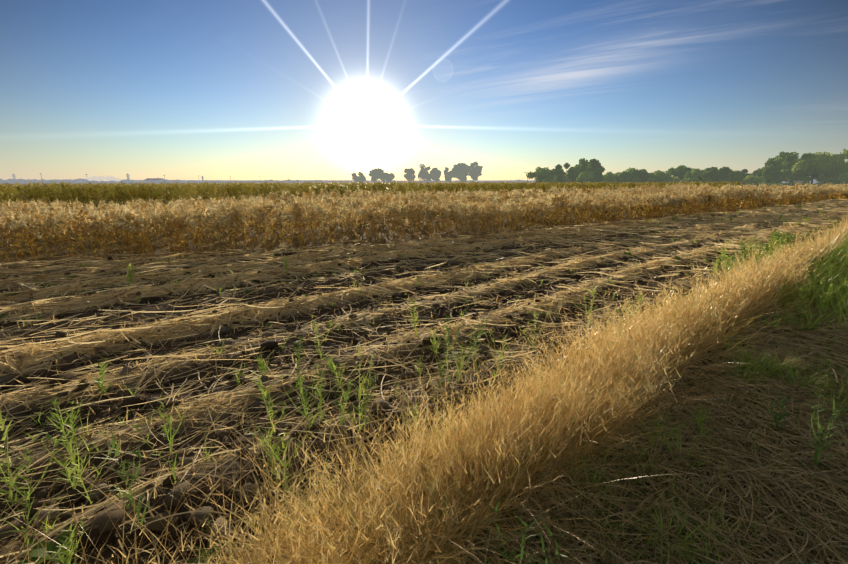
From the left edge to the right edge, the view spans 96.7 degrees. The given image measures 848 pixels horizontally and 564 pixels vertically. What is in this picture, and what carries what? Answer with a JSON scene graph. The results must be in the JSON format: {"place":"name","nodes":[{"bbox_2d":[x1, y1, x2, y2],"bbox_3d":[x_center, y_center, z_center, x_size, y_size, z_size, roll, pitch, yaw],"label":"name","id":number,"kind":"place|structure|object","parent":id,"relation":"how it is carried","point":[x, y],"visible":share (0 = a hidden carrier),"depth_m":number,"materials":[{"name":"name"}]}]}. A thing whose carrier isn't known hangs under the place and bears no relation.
{"place":"outdoors","nodes":[
{"label":"outdoors","id":0,"kind":"place"},
{"bbox_2d":[83,176,121,181],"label":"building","id":1,"kind":"structure","parent":0,"point":[102,178],"depth_m":459.49,"materials":[{"name":"beige"}]},
{"bbox_2d":[136,180,533,181],"bbox_3d":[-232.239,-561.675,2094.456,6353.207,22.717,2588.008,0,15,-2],"label":"distant hills","id":2,"kind":"structure","parent":0,"point":[370,180],"depth_m":3271.74,"materials":[{"name":"grey"}]},
{"bbox_2d":[0,180,743,210],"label":"maize field","id":3,"kind":"structure","parent":0,"point":[84,193],"depth_m":32.15,"materials":[{"name":"plant"}]},
{"bbox_2d":[0,182,847,563],"bbox_3d":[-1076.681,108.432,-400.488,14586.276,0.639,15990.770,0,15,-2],"label":"ground","id":4,"kind":"structure","parent":0,"point":[204,364],"depth_m":3.39,"materials":[{"name":"brown soil"}]},
{"bbox_2d":[40,173,391,182],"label":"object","id":5,"kind":"object","parent":4,"relation":"on","point":[156,179],"visible":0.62,"depth_m":410.02,"materials":[{"name":"grey"}]},
{"bbox_2d":[0,238,724,563],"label":"soil clods","id":6,"kind":"object","parent":4,"relation":"on","point":[101,522],"visible":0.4,"depth_m":2.80,"materials":[{"name":"brown soil"}]},
{"bbox_2d":[0,176,818,183],"bbox_3d":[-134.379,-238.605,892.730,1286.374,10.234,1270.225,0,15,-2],"label":"hills","id":7,"kind":"structure","parent":4,"relation":"on","point":[24,181],"depth_m":464.60,"materials":[{"name":"green plant"}]},
{"bbox_2d":[351,161,482,182],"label":"roadside tree","id":8,"kind":"object","parent":4,"relation":"on","point":[460,171],"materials":[{"name":"green plant"}]},
{"bbox_2d":[0,200,846,563],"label":"green weeds","id":9,"kind":"object","parent":4,"relation":"on","point":[60,552],"visible":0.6,"depth_m":2.26,"materials":[{"name":"green plant"}]},
{"bbox_2d":[0,208,847,563],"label":"dry grass strip","id":10,"kind":"object","parent":4,"relation":"on","point":[560,408],"visible":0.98,"depth_m":2.03,"materials":[{"name":"beige plant"}]},
{"bbox_2d":[0,199,847,563],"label":"straw windrows","id":11,"kind":"object","parent":4,"relation":"on","point":[752,219],"visible":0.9,"depth_m":5.06,"materials":[{"name":"beige plant"}]},
{"bbox_2d":[0,182,847,262],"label":"dry crops","id":12,"kind":"object","parent":4,"relation":"on","point":[26,219],"visible":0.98,"depth_m":11.23,"materials":[{"name":"beige plant"}]},
{"bbox_2d":[526,148,847,186],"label":"tree line","id":13,"kind":"object","parent":4,"relation":"on","point":[791,167],"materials":[{"name":"green plant"}]},
{"bbox_2d":[0,0,847,179],"label":"sky","id":14,"kind":"structure","parent":0,"point":[139,89],"materials":[{"name":"blue"}]},
{"bbox_2d":[382,229,847,563],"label":"grassy ground","id":15,"kind":"structure","parent":0,"point":[836,316],"depth_m":2.13,"materials":[{"name":"green plant"}]}
]}

